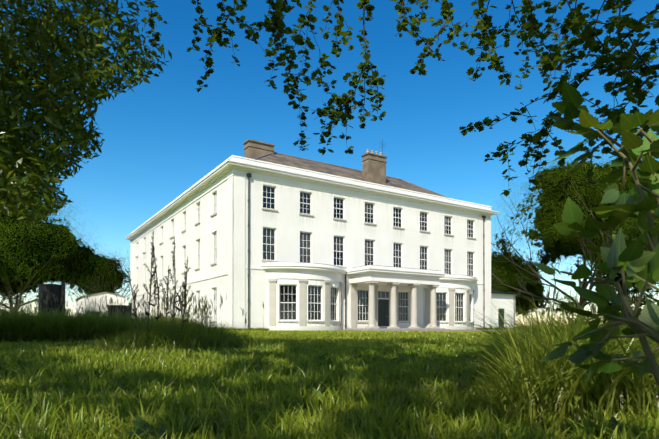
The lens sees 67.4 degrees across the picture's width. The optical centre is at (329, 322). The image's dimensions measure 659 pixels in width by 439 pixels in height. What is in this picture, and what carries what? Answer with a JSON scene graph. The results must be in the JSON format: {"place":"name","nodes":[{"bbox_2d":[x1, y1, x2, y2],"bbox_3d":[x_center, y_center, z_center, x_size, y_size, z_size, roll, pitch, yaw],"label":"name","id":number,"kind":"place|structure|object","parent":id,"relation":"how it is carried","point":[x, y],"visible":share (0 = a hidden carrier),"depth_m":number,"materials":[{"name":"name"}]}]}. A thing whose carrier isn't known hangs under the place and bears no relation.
{"place":"outdoors","nodes":[
{"label":"outdoors","id":0,"kind":"place"},
{"bbox_2d":[0,0,171,224],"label":"ash tree","id":1,"kind":"object","parent":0,"point":[66,76],"visible":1,"depth_m":4.72,"materials":[{"name":"green plant"}]},
{"bbox_2d":[0,327,658,438],"bbox_3d":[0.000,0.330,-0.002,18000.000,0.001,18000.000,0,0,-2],"label":"ground","id":2,"kind":"structure","parent":0,"point":[568,432],"depth_m":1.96,"materials":[{"name":"green plant"}]},
{"bbox_2d":[0,283,74,311],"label":"shrub leaves","id":3,"kind":"object","parent":2,"relation":"on","point":[26,297],"visible":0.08,"depth_m":62.96,"materials":[{"name":"green plant"}]},
{"bbox_2d":[37,280,64,315],"bbox_3d":[-6.651,-0.257,11.786,0.544,1.534,0.544,0,0,38],"label":"post","id":4,"kind":"object","parent":2,"relation":"on","point":[49,289],"visible":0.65,"depth_m":11.59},
{"bbox_2d":[0,191,116,315],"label":"tree","id":5,"kind":"object","parent":2,"relation":"on","point":[71,254],"depth_m":44.48,"materials":[{"name":"green plant"}]},
{"bbox_2d":[61,246,129,301],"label":"tree","id":6,"kind":"object","parent":2,"relation":"on","point":[119,274],"depth_m":79.03,"materials":[{"name":"green plant"}]},
{"bbox_2d":[0,302,195,343],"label":"tall grass","id":7,"kind":"structure","parent":2,"relation":"on","point":[23,326],"depth_m":9.33,"materials":[{"name":"green plant"}]},
{"bbox_2d":[2,294,209,325],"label":"stems","id":8,"kind":"object","parent":2,"relation":"on","point":[111,307],"visible":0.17,"depth_m":10.81,"materials":[{"name":"green plant"}]},
{"bbox_2d":[0,291,210,317],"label":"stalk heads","id":9,"kind":"object","parent":8,"relation":"attached to","point":[95,305],"visible":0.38,"depth_m":10.71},
{"bbox_2d":[0,291,210,317],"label":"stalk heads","id":10,"kind":"object","parent":8,"relation":"attached to","point":[100,306],"visible":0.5,"depth_m":10.93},
{"bbox_2d":[0,290,212,317],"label":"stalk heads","id":11,"kind":"object","parent":8,"relation":"attached to","point":[95,303],"visible":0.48,"depth_m":10.69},
{"bbox_2d":[107,303,131,317],"bbox_3d":[-5.687,-0.006,13.318,0.564,1.052,0.564,0,0,37],"label":"post","id":12,"kind":"object","parent":2,"relation":"on","point":[112,306],"visible":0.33,"depth_m":13.13,"materials":[{"name":"black"}]},
{"bbox_2d":[128,230,189,333],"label":"dock stems","id":13,"kind":"object","parent":2,"relation":"on","point":[175,296],"visible":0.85,"depth_m":7.41,"materials":[{"name":"brown plant"}]},
{"bbox_2d":[127,237,191,331],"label":"dock seedheads","id":14,"kind":"object","parent":13,"relation":"attached to","point":[155,290],"visible":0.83,"depth_m":7.41,"materials":[{"name":"brown plant"}]},
{"bbox_2d":[44,312,294,352],"bbox_3d":[-2.098,0.084,7.362,3.685,0.592,4.129,0,0,-26],"label":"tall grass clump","id":15,"kind":"object","parent":2,"relation":"on","point":[174,337],"visible":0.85,"depth_m":6.71,"materials":[{"name":"green plant"}]},
{"bbox_2d":[100,297,263,345],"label":"clump stems","id":16,"kind":"object","parent":2,"relation":"on","point":[205,325],"visible":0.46,"depth_m":7.15,"materials":[{"name":"green plant"}]},
{"bbox_2d":[102,291,246,325],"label":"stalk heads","id":17,"kind":"object","parent":16,"relation":"attached to","point":[175,308],"visible":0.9,"depth_m":7.14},
{"bbox_2d":[118,290,246,322],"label":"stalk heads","id":18,"kind":"object","parent":16,"relation":"attached to","point":[181,306],"visible":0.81,"depth_m":7.20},
{"bbox_2d":[102,290,263,322],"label":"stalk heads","id":19,"kind":"object","parent":16,"relation":"attached to","point":[180,306],"visible":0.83,"depth_m":7.20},
{"bbox_2d":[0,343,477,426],"bbox_3d":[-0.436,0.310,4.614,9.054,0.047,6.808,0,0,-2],"label":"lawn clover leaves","id":20,"kind":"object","parent":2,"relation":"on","point":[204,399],"visible":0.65,"depth_m":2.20,"materials":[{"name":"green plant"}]},
{"bbox_2d":[76,139,520,330],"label":"mansion","id":21,"kind":"structure","parent":2,"relation":"on","point":[299,260],"depth_m":40.52,"materials":[{"name":"paint"}]},
{"bbox_2d":[134,186,452,290],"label":"wall stains","id":22,"kind":"object","parent":21,"relation":"attached to","point":[274,214],"depth_m":41.03,"materials":[{"name":"grey paint"}]},
{"bbox_2d":[0,267,658,317],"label":"wood leaves","id":23,"kind":"object","parent":2,"relation":"on","point":[656,292],"depth_m":150.76,"materials":[{"name":"green plant"}]},
{"bbox_2d":[227,329,513,334],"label":"lawn","id":24,"kind":"structure","parent":2,"relation":"on","point":[409,332],"depth_m":22.78,"materials":[{"name":"green plant"}]},
{"bbox_2d":[232,327,526,330],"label":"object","id":25,"kind":"object","parent":2,"relation":"on","point":[255,329],"visible":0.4,"depth_m":35.31,"materials":[{"name":"green plant"}]},
{"bbox_2d":[354,329,526,331],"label":"drive gravel","id":26,"kind":"structure","parent":2,"relation":"on","point":[427,330],"depth_m":36.39,"materials":[{"name":"beige gravel"}]},
{"bbox_2d":[491,243,540,274],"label":"tree","id":27,"kind":"object","parent":2,"relation":"on","point":[500,257],"depth_m":106.46,"materials":[{"name":"green plant"}]},
{"bbox_2d":[491,256,548,319],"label":"tree","id":28,"kind":"object","parent":2,"relation":"on","point":[525,281],"depth_m":80.01,"materials":[{"name":"green plant"}]},
{"bbox_2d":[404,273,658,424],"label":"tall grass","id":29,"kind":"structure","parent":2,"relation":"on","point":[527,377],"depth_m":1.71,"materials":[{"name":"green plant"}]},
{"bbox_2d":[493,281,658,326],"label":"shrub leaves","id":30,"kind":"object","parent":2,"relation":"on","point":[557,310],"visible":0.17,"depth_m":71.33,"materials":[{"name":"green plant"}]},
{"bbox_2d":[527,81,658,387],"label":"shrub","id":31,"kind":"object","parent":2,"relation":"on","point":[632,257],"depth_m":0.88,"materials":[{"name":"green plant"}]},
{"bbox_2d":[573,202,658,303],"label":"tree","id":32,"kind":"object","parent":2,"relation":"on","point":[619,274],"depth_m":77.55,"materials":[{"name":"green plant"}]},
{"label":"stalk stems","id":33,"kind":"object","parent":2,"relation":"on","visible":0},
{"bbox_2d":[548,279,637,314],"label":"stalk heads","id":34,"kind":"object","parent":33,"relation":"attached to","point":[579,280],"visible":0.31,"depth_m":3.51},
{"bbox_2d":[547,283,639,315],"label":"stalk heads","id":35,"kind":"object","parent":33,"relation":"attached to","point":[578,305],"visible":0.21,"depth_m":4.00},
{"bbox_2d":[547,283,641,315],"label":"stalk heads","id":36,"kind":"object","parent":33,"relation":"attached to","point":[557,297],"visible":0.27,"depth_m":3.62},
{"bbox_2d":[0,0,658,325],"label":"sky","id":37,"kind":"structure","parent":0,"point":[161,138],"materials":[{"name":"blue"}]},
{"bbox_2d":[135,0,658,196],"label":"branches","id":38,"kind":"object","parent":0,"point":[628,58],"depth_m":3.80,"materials":[{"name":"green plant"}]},
{"bbox_2d":[484,135,658,327],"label":"tree","id":39,"kind":"object","parent":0,"point":[552,198],"depth_m":58.60,"materials":[{"name":"green plant"}]}
]}

